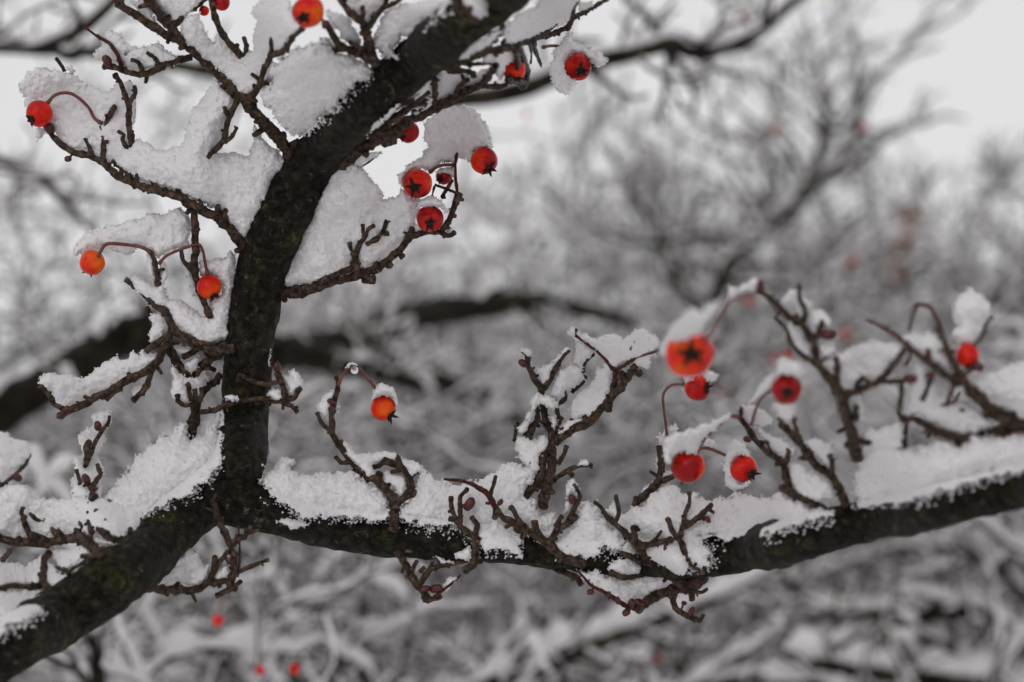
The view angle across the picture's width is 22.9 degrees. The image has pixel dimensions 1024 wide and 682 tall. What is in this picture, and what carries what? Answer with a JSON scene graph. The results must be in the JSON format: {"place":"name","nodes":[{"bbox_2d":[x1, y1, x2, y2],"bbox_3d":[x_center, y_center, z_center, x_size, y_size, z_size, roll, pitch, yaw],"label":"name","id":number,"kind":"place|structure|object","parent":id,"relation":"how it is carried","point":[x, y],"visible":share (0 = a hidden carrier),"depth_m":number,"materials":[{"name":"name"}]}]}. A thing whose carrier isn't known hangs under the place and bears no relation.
{"place":"outdoors","nodes":[
{"label":"outdoors","id":0,"kind":"place"},
{"bbox_2d":[0,0,1023,546],"label":"sky","id":1,"kind":"structure","parent":0,"point":[978,62],"materials":[{"name":"white"}]},
{"bbox_3d":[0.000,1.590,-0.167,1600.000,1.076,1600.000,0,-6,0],"label":"ground","id":2,"kind":"structure","parent":0,"visible":0},
{"bbox_2d":[0,138,187,681],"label":"bare tree","id":3,"kind":"object","parent":2,"relation":"on","point":[21,356],"visible":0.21,"depth_m":2.89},
{"bbox_2d":[0,143,203,681],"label":"snow cover","id":4,"kind":"object","parent":3,"relation":"on","point":[64,289],"visible":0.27,"depth_m":2.89,"materials":[{"name":"white"}]},
{"bbox_2d":[6,441,325,681],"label":"bare tree","id":5,"kind":"object","parent":2,"relation":"on","point":[97,670],"visible":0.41,"depth_m":1.70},
{"bbox_2d":[0,439,325,681],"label":"snow cover","id":6,"kind":"object","parent":5,"relation":"on","point":[181,640],"visible":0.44,"depth_m":1.76,"materials":[{"name":"white"}]},
{"bbox_2d":[0,0,408,681],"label":"bare tree","id":7,"kind":"object","parent":2,"relation":"on","point":[172,270],"visible":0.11,"depth_m":3.13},
{"bbox_2d":[0,0,408,681],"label":"snow cover","id":8,"kind":"object","parent":7,"relation":"on","point":[116,184],"visible":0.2,"depth_m":3.13,"materials":[{"name":"white"}]},
{"bbox_2d":[9,241,496,681],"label":"bare tree","id":9,"kind":"object","parent":2,"relation":"on","point":[221,664],"visible":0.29,"depth_m":2.07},
{"bbox_2d":[19,239,496,681],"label":"snow cover","id":10,"kind":"object","parent":9,"relation":"on","point":[383,628],"visible":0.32,"depth_m":2.07,"materials":[{"name":"white"}]},
{"bbox_2d":[16,235,594,681],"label":"bare tree","id":11,"kind":"object","parent":2,"relation":"on","point":[358,443],"visible":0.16,"depth_m":2.70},
{"bbox_2d":[17,226,594,681],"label":"snow cover","id":12,"kind":"object","parent":11,"relation":"on","point":[339,466],"visible":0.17,"depth_m":2.73,"materials":[{"name":"white"}]},
{"bbox_2d":[0,0,802,436],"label":"bare tree","id":13,"kind":"object","parent":2,"relation":"on","point":[22,398],"visible":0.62,"depth_m":2.33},
{"bbox_2d":[0,0,788,413],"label":"snow cover","id":14,"kind":"object","parent":13,"relation":"on","point":[96,324],"visible":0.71,"depth_m":2.14,"materials":[{"name":"white"}]},
{"bbox_2d":[154,131,660,681],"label":"bare tree","id":15,"kind":"object","parent":2,"relation":"on","point":[408,445],"visible":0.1,"depth_m":3.47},
{"bbox_2d":[154,128,662,681],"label":"snow cover","id":16,"kind":"object","parent":15,"relation":"on","point":[508,214],"visible":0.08,"depth_m":3.48,"materials":[{"name":"white"}]},
{"bbox_2d":[11,407,815,681],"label":"bare tree","id":17,"kind":"object","parent":2,"relation":"on","point":[577,652],"visible":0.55,"depth_m":2.18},
{"bbox_2d":[13,405,847,681],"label":"snow cover","id":18,"kind":"object","parent":17,"relation":"on","point":[556,635],"visible":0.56,"depth_m":2.19,"materials":[{"name":"white"}]},
{"bbox_2d":[0,0,1023,681],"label":"hawthorn tree","id":19,"kind":"object","parent":2,"relation":"on","point":[100,586],"visible":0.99,"depth_m":0.96,"materials":[{"name":"brown plant"}]},
{"bbox_2d":[0,431,32,480],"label":"snow clump","id":20,"kind":"object","parent":19,"relation":"on","point":[15,454],"visible":1,"depth_m":1.08,"materials":[{"name":"white"}]},
{"bbox_2d":[0,589,47,643],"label":"snow clump","id":21,"kind":"object","parent":19,"relation":"on","point":[10,600],"visible":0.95,"depth_m":0.87,"materials":[{"name":"white"}]},
{"bbox_2d":[0,537,116,585],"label":"snow clump","id":22,"kind":"object","parent":19,"relation":"on","point":[11,572],"visible":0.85,"depth_m":0.93,"materials":[{"name":"white"}]},
{"bbox_2d":[26,91,102,126],"bbox_3d":[-0.176,-0.091,0.992,0.030,0.015,0.011,0,-6,0],"label":"berry","id":23,"kind":"object","parent":19,"relation":"attached to","point":[39,113],"visible":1,"depth_m":0.99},
{"bbox_2d":[18,64,137,162],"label":"snow clump","id":24,"kind":"object","parent":19,"relation":"on","point":[74,123],"visible":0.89,"depth_m":1.00,"materials":[{"name":"white"}]},
{"bbox_2d":[0,484,157,539],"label":"snow clump","id":25,"kind":"object","parent":19,"relation":"on","point":[66,516],"visible":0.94,"depth_m":0.95,"materials":[{"name":"white"}]},
{"bbox_2d":[68,407,112,498],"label":"snow clump","id":26,"kind":"object","parent":19,"relation":"attached to","point":[91,433],"visible":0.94,"depth_m":0.98,"materials":[{"name":"white"}]},
{"bbox_2d":[37,349,156,405],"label":"snow clump","id":27,"kind":"object","parent":19,"relation":"on","point":[68,390],"visible":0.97,"depth_m":1.00,"materials":[{"name":"white"}]},
{"bbox_2d":[79,242,151,277],"bbox_3d":[-0.157,-0.032,0.990,0.031,0.014,0.011,-3,-7,25],"label":"berry","id":28,"kind":"object","parent":19,"relation":"attached to","point":[91,262],"visible":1,"depth_m":0.99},
{"bbox_2d":[73,207,190,258],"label":"snow clump","id":29,"kind":"object","parent":19,"relation":"on","point":[159,235],"visible":0.99,"depth_m":0.99,"materials":[{"name":"white"}]},
{"bbox_2d":[92,29,178,71],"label":"snow clump","id":30,"kind":"object","parent":19,"relation":"on","point":[118,41],"visible":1,"depth_m":0.97,"materials":[{"name":"white"}]},
{"bbox_2d":[145,252,168,283],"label":"snow clump","id":31,"kind":"object","parent":19,"relation":"on","point":[163,274],"visible":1,"depth_m":0.99,"materials":[{"name":"white"}]},
{"bbox_2d":[147,312,167,342],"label":"snow clump","id":32,"kind":"object","parent":19,"relation":"on","point":[159,327],"visible":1,"depth_m":0.99,"materials":[{"name":"white"}]},
{"bbox_2d":[104,396,224,517],"bbox_3d":[-0.133,0.045,0.980,0.047,0.051,0.066,0,-6,0],"label":"snow clump","id":33,"kind":"object","parent":19,"relation":"on","point":[178,464],"visible":1,"depth_m":0.96,"materials":[{"name":"white"}]},
{"bbox_2d":[130,0,201,34],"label":"snow clump","id":34,"kind":"object","parent":19,"relation":"on","point":[175,9],"visible":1,"depth_m":0.96,"materials":[{"name":"white"}]},
{"bbox_2d":[128,250,235,342],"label":"snow clump","id":35,"kind":"object","parent":19,"relation":"on","point":[188,319],"visible":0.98,"depth_m":0.99,"materials":[{"name":"white"}]},
{"bbox_2d":[170,365,203,402],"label":"snow clump","id":36,"kind":"object","parent":19,"relation":"attached to","point":[179,381],"visible":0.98,"depth_m":0.98,"materials":[{"name":"white"}]},
{"bbox_2d":[157,243,220,301],"bbox_3d":[-0.126,-0.027,0.988,0.025,0.022,0.010,3,-7,-25],"label":"berry","id":37,"kind":"object","parent":19,"relation":"attached to","point":[208,286],"visible":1,"depth_m":0.99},
{"bbox_2d":[160,548,229,586],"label":"snow clump","id":38,"kind":"object","parent":19,"relation":"on","point":[189,569],"visible":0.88,"depth_m":0.95,"materials":[{"name":"white"}]},
{"bbox_2d":[114,78,283,237],"bbox_3d":[-0.123,-0.071,0.990,0.071,0.062,0.054,0,-6,0],"label":"snow clump","id":39,"kind":"object","parent":19,"relation":"on","point":[235,184],"visible":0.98,"depth_m":0.97,"materials":[{"name":"white"}]},
{"bbox_2d":[173,343,238,401],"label":"snow clump","id":40,"kind":"object","parent":19,"relation":"on","point":[191,366],"visible":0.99,"depth_m":0.99,"materials":[{"name":"white"}]},
{"bbox_2d":[180,0,299,94],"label":"snow clump","id":41,"kind":"object","parent":19,"relation":"on","point":[277,23],"visible":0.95,"depth_m":0.96,"materials":[{"name":"white"}]},
{"bbox_2d":[267,349,303,461],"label":"snow clump","id":42,"kind":"object","parent":19,"relation":"on","point":[293,380],"visible":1,"depth_m":0.99,"materials":[{"name":"white"}]},
{"bbox_2d":[291,0,326,27],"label":"berry","id":43,"kind":"object","parent":19,"relation":"attached to","point":[307,13],"visible":1,"depth_m":0.87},
{"bbox_2d":[260,41,374,137],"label":"snow clump","id":44,"kind":"object","parent":19,"relation":"on","point":[308,86],"visible":1,"depth_m":0.92,"materials":[{"name":"white"}]},
{"bbox_2d":[258,457,389,529],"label":"snow clump","id":45,"kind":"object","parent":19,"relation":"on","point":[351,494],"visible":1,"depth_m":0.98,"materials":[{"name":"white"}]},
{"bbox_2d":[319,0,383,46],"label":"snow clump","id":46,"kind":"object","parent":19,"relation":"on","point":[341,23],"visible":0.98,"depth_m":0.90,"materials":[{"name":"white"}]},
{"bbox_2d":[285,151,419,286],"bbox_3d":[-0.061,-0.045,0.998,0.046,0.048,0.077,5,-8,-40],"label":"snow clump","id":47,"kind":"object","parent":19,"relation":"on","point":[351,201],"visible":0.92,"depth_m":0.98,"materials":[{"name":"white"}]},
{"bbox_2d":[336,365,398,424],"bbox_3d":[-0.057,0.021,0.991,0.026,0.023,0.010,3,-7,-25],"label":"berry","id":48,"kind":"object","parent":19,"relation":"attached to","point":[382,407],"visible":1,"depth_m":0.99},
{"bbox_2d":[370,382,397,406],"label":"snow clump","id":49,"kind":"object","parent":48,"relation":"on","point":[382,389],"visible":1,"depth_m":0.99,"materials":[{"name":"white"}]},
{"bbox_2d":[316,361,423,496],"bbox_3d":[-0.056,0.035,0.994,0.043,0.053,0.020,2,-6,-18],"label":"snow clump","id":50,"kind":"object","parent":19,"relation":"attached to","point":[366,462],"visible":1,"depth_m":0.99,"materials":[{"name":"white"}]},
{"bbox_2d":[402,163,453,198],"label":"berry","id":51,"kind":"object","parent":19,"relation":"attached to","point":[416,183],"visible":1,"depth_m":0.97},
{"bbox_2d":[416,195,443,232],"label":"berry","id":52,"kind":"object","parent":19,"relation":"attached to","point":[429,219],"visible":1,"depth_m":0.97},
{"bbox_2d":[373,0,488,60],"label":"snow clump","id":53,"kind":"object","parent":19,"relation":"on","point":[399,21],"visible":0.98,"depth_m":0.89,"materials":[{"name":"white"}]},
{"bbox_2d":[414,196,452,232],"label":"snow clump","id":54,"kind":"object","parent":19,"relation":"on","point":[431,201],"visible":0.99,"depth_m":0.97,"materials":[{"name":"white"}]},
{"bbox_2d":[367,51,514,135],"bbox_3d":[-0.019,-0.091,0.924,0.070,0.031,0.051,-6,-8,44],"label":"snow clump","id":55,"kind":"object","parent":19,"relation":"on","point":[448,84],"visible":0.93,"depth_m":0.92,"materials":[{"name":"white"}]},
{"bbox_2d":[397,104,493,187],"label":"snow clump","id":56,"kind":"object","parent":19,"relation":"on","point":[463,130],"visible":1,"depth_m":0.98,"materials":[{"name":"white"}]},
{"bbox_2d":[406,520,523,591],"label":"snow clump","id":57,"kind":"object","parent":19,"relation":"on","point":[496,535],"visible":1,"depth_m":0.97,"materials":[{"name":"white"}]},
{"bbox_2d":[399,461,557,544],"bbox_3d":[-0.013,0.064,0.988,0.066,0.033,0.030,-1,-6,8],"label":"snow clump","id":58,"kind":"object","parent":19,"relation":"on","point":[428,504],"visible":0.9,"depth_m":0.98,"materials":[{"name":"white"}]},
{"bbox_2d":[459,29,503,59],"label":"snow clump","id":59,"kind":"object","parent":19,"relation":"on","point":[478,45],"visible":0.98,"depth_m":0.86,"materials":[{"name":"white"}]},
{"bbox_2d":[470,147,497,176],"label":"berry","id":60,"kind":"object","parent":19,"relation":"attached to","point":[483,160],"visible":1,"depth_m":0.97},
{"bbox_2d":[503,60,525,81],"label":"berry","id":61,"kind":"object","parent":19,"relation":"attached to","point":[510,69],"visible":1,"depth_m":0.92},
{"bbox_2d":[504,38,541,89],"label":"withered leaf","id":62,"kind":"object","parent":19,"relation":"hanging from","point":[520,57],"visible":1,"depth_m":0.93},
{"bbox_2d":[514,435,547,474],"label":"snow clump","id":63,"kind":"object","parent":19,"relation":"on","point":[527,449],"visible":1,"depth_m":0.99,"materials":[{"name":"white"}]},
{"bbox_2d":[502,0,593,44],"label":"snow clump","id":64,"kind":"object","parent":19,"relation":"on","point":[542,15],"visible":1,"depth_m":0.90,"materials":[{"name":"white"}]},
{"bbox_2d":[517,341,592,465],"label":"snow clump","id":65,"kind":"object","parent":19,"relation":"on","point":[568,378],"visible":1,"depth_m":1.00,"materials":[{"name":"white"}]},
{"bbox_2d":[541,44,591,80],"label":"berry","id":66,"kind":"object","parent":19,"relation":"attached to","point":[578,66],"visible":1,"depth_m":0.97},
{"bbox_2d":[549,32,608,94],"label":"snow clump","id":67,"kind":"object","parent":19,"relation":"attached to","point":[563,82],"visible":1,"depth_m":0.97,"materials":[{"name":"white"}]},
{"bbox_2d":[548,362,626,433],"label":"snow clump","id":68,"kind":"object","parent":19,"relation":"on","point":[589,399],"visible":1,"depth_m":0.99,"materials":[{"name":"white"}]},
{"bbox_2d":[555,478,627,561],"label":"snow clump","id":69,"kind":"object","parent":19,"relation":"on","point":[588,533],"visible":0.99,"depth_m":0.97,"materials":[{"name":"white"}]},
{"bbox_2d":[566,326,659,368],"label":"snow clump","id":70,"kind":"object","parent":19,"relation":"on","point":[613,349],"visible":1,"depth_m":0.96,"materials":[{"name":"white"}]},
{"bbox_2d":[576,568,663,605],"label":"snow clump","id":71,"kind":"object","parent":19,"relation":"attached to","point":[625,591],"visible":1,"depth_m":0.97,"materials":[{"name":"white"}]},
{"bbox_2d":[607,542,640,574],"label":"snow clump","id":72,"kind":"object","parent":19,"relation":"on","point":[626,566],"visible":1,"depth_m":0.97,"materials":[{"name":"white"}]},
{"bbox_2d":[641,423,716,492],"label":"snow clump","id":73,"kind":"object","parent":19,"relation":"on","point":[710,443],"visible":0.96,"depth_m":0.97,"materials":[{"name":"white"}]},
{"bbox_2d":[661,375,714,436],"bbox_3d":[0.062,0.024,0.947,0.010,0.020,0.055,2,-6,-15],"label":"berry","id":74,"kind":"object","parent":19,"relation":"attached to","point":[697,388],"visible":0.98,"depth_m":0.92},
{"bbox_2d":[659,297,723,356],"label":"snow clump","id":75,"kind":"object","parent":19,"relation":"on","point":[692,321],"visible":1,"depth_m":0.72,"materials":[{"name":"white"}]},
{"bbox_2d":[662,412,730,463],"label":"snow clump","id":76,"kind":"object","parent":19,"relation":"on","point":[689,440],"visible":1,"depth_m":0.90,"materials":[{"name":"white"}]},
{"bbox_2d":[671,414,740,484],"bbox_3d":[0.070,0.039,0.909,0.030,0.025,0.012,-4,-7,33],"label":"berry","id":77,"kind":"object","parent":19,"relation":"attached to","point":[686,468],"visible":0.89,"depth_m":0.91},
{"bbox_2d":[665,293,749,376],"bbox_3d":[0.058,-0.004,0.772,0.018,0.032,0.082,-1,-6,14],"label":"berry","id":78,"kind":"object","parent":19,"relation":"attached to","point":[692,356],"visible":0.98,"depth_m":0.75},
{"bbox_2d":[606,483,835,575],"bbox_3d":[0.084,0.070,0.938,0.047,0.037,0.132,4,-7,-32],"label":"snow clump","id":79,"kind":"object","parent":19,"relation":"on","point":[737,515],"visible":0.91,"depth_m":0.95,"materials":[{"name":"white"}]},
{"bbox_2d":[700,446,761,481],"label":"berry","id":80,"kind":"object","parent":19,"relation":"attached to","point":[744,468],"visible":0.97,"depth_m":0.96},
{"bbox_2d":[721,439,750,491],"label":"snow clump","id":81,"kind":"object","parent":19,"relation":"attached to","point":[735,451],"visible":1,"depth_m":0.96,"materials":[{"name":"white"}]},
{"bbox_2d":[750,374,801,425],"bbox_3d":[0.089,0.020,0.862,0.010,0.010,0.106,0,-6,0],"label":"berry","id":82,"kind":"object","parent":19,"relation":"attached to","point":[784,389],"visible":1,"depth_m":0.81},
{"bbox_2d":[744,356,804,422],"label":"snow clump","id":83,"kind":"object","parent":82,"relation":"on","point":[787,367],"visible":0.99,"depth_m":0.82,"materials":[{"name":"white"}]},
{"bbox_2d":[742,404,836,502],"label":"snow clump","id":84,"kind":"object","parent":19,"relation":"on","point":[814,486],"visible":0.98,"depth_m":0.89,"materials":[{"name":"white"}]},
{"bbox_2d":[728,278,865,420],"bbox_3d":[0.095,0.003,0.837,0.059,0.045,0.020,3,-7,-29],"label":"snow clump","id":85,"kind":"object","parent":19,"relation":"on","point":[789,302],"visible":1,"depth_m":0.83,"materials":[{"name":"white"}]},
{"bbox_2d":[820,338,904,389],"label":"snow clump","id":86,"kind":"object","parent":19,"relation":"on","point":[870,360],"visible":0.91,"depth_m":0.83,"materials":[{"name":"white"}]},
{"bbox_2d":[903,330,953,372],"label":"snow clump","id":87,"kind":"object","parent":19,"relation":"on","point":[921,342],"visible":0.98,"depth_m":0.81,"materials":[{"name":"white"}]},
{"bbox_2d":[850,422,1023,509],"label":"snow clump","id":88,"kind":"object","parent":19,"relation":"on","point":[892,470],"visible":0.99,"depth_m":0.83,"materials":[{"name":"white"}]},
{"bbox_2d":[902,362,993,434],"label":"snow clump","id":89,"kind":"object","parent":19,"relation":"attached to","point":[950,418],"visible":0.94,"depth_m":0.82,"materials":[{"name":"white"}]},
{"bbox_2d":[956,343,979,370],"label":"berry","id":90,"kind":"object","parent":19,"relation":"attached to","point":[967,355],"visible":1,"depth_m":0.81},
{"bbox_2d":[951,286,989,343],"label":"snow clump","id":91,"kind":"object","parent":19,"relation":"on","point":[971,310],"visible":1,"depth_m":0.81,"materials":[{"name":"white"}]},
{"bbox_2d":[971,360,1023,418],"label":"snow clump","id":92,"kind":"object","parent":19,"relation":"on","point":[1003,387],"visible":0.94,"depth_m":0.82,"materials":[{"name":"white"}]},
{"bbox_2d":[0,0,1023,681],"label":"wood","id":93,"kind":"object","parent":2,"relation":"on","point":[834,246],"visible":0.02,"depth_m":6.29,"materials":[{"name":"grey plant"}]},
{"bbox_2d":[1,31,1023,681],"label":"snow cover","id":94,"kind":"object","parent":93,"relation":"on","point":[703,287],"visible":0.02,"depth_m":6.21,"materials":[{"name":"white"}]},
{"bbox_2d":[884,204,920,282],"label":"dead leaf","id":95,"kind":"object","parent":94,"relation":"on","point":[911,211],"visible":0.55,"depth_m":4.23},
{"bbox_2d":[269,266,849,681],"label":"bare tree","id":96,"kind":"object","parent":2,"relation":"on","point":[533,584],"visible":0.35,"depth_m":2.56,"materials":[{"name":"plant"}]},
{"bbox_2d":[274,265,849,681],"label":"snow cover","id":97,"kind":"object","parent":96,"relation":"on","point":[494,576],"visible":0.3,"depth_m":2.56,"materials":[{"name":"white"}]},
{"bbox_2d":[335,87,836,681],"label":"bare tree","id":98,"kind":"object","parent":2,"relation":"on","point":[593,473],"visible":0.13,"depth_m":3.77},
{"bbox_2d":[333,86,837,681],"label":"snow cover","id":99,"kind":"object","parent":98,"relation":"on","point":[577,232],"visible":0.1,"depth_m":3.78,"materials":[{"name":"white"}]},
{"bbox_2d":[454,247,973,679],"bbox_3d":[0.281,0.899,2.819,0.750,2.007,0.955,1,-6,-10],"label":"bare tree","id":100,"kind":"object","parent":2,"relation":"on","point":[743,661],"visible":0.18,"depth_m":2.79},
{"bbox_2d":[453,246,971,681],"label":"snow cover","id":101,"kind":"object","parent":100,"relation":"on","point":[576,437],"visible":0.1,"depth_m":2.77,"materials":[{"name":"white"}]},
{"bbox_2d":[510,0,974,674],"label":"bare tree","id":102,"kind":"object","parent":2,"relation":"on","point":[722,278],"visible":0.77,"depth_m":3.36,"materials":[{"name":"plant"}]},
{"bbox_2d":[511,0,972,490],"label":"snow cover","id":103,"kind":"object","parent":102,"relation":"attached to","point":[831,160],"visible":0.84,"depth_m":3.35,"materials":[{"name":"white"}]},
{"bbox_2d":[548,151,1004,674],"bbox_3d":[0.452,0.848,3.930,0.799,2.343,1.189,0,-6,0],"label":"bare tree","id":104,"kind":"object","parent":2,"relation":"on","point":[726,326],"visible":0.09,"depth_m":3.82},
{"bbox_2d":[548,152,1006,673],"bbox_3d":[0.452,0.400,3.977,0.799,1.446,1.188,0,-6,0],"label":"snow cover","id":105,"kind":"object","parent":104,"relation":"on","point":[804,244],"visible":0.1,"depth_m":3.86,"materials":[{"name":"white"}]},
{"bbox_2d":[706,273,1023,676],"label":"bare tree","id":106,"kind":"object","parent":2,"relation":"on","point":[941,578],"visible":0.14,"depth_m":2.60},
{"bbox_2d":[707,271,1023,675],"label":"snow cover","id":107,"kind":"object","parent":106,"relation":"on","point":[882,562],"visible":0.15,"depth_m":2.60,"materials":[{"name":"white"}]},
{"bbox_2d":[717,324,1023,681],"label":"bare tree","id":108,"kind":"object","parent":2,"relation":"on","point":[930,614],"visible":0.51,"depth_m":2.41,"materials":[{"name":"plant"}]},
{"bbox_2d":[743,330,1023,681],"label":"snow cover","id":109,"kind":"object","parent":108,"relation":"on","point":[807,644],"visible":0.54,"depth_m":2.39,"materials":[{"name":"white"}]},
{"bbox_2d":[748,154,1023,660],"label":"bare tree","id":110,"kind":"object","parent":2,"relation":"on","point":[1013,335],"visible":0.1,"depth_m":3.63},
{"bbox_2d":[748,157,1023,659],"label":"snow cover","id":111,"kind":"object","parent":110,"relation":"on","point":[875,397],"visible":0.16,"depth_m":3.63,"materials":[{"name":"white"}]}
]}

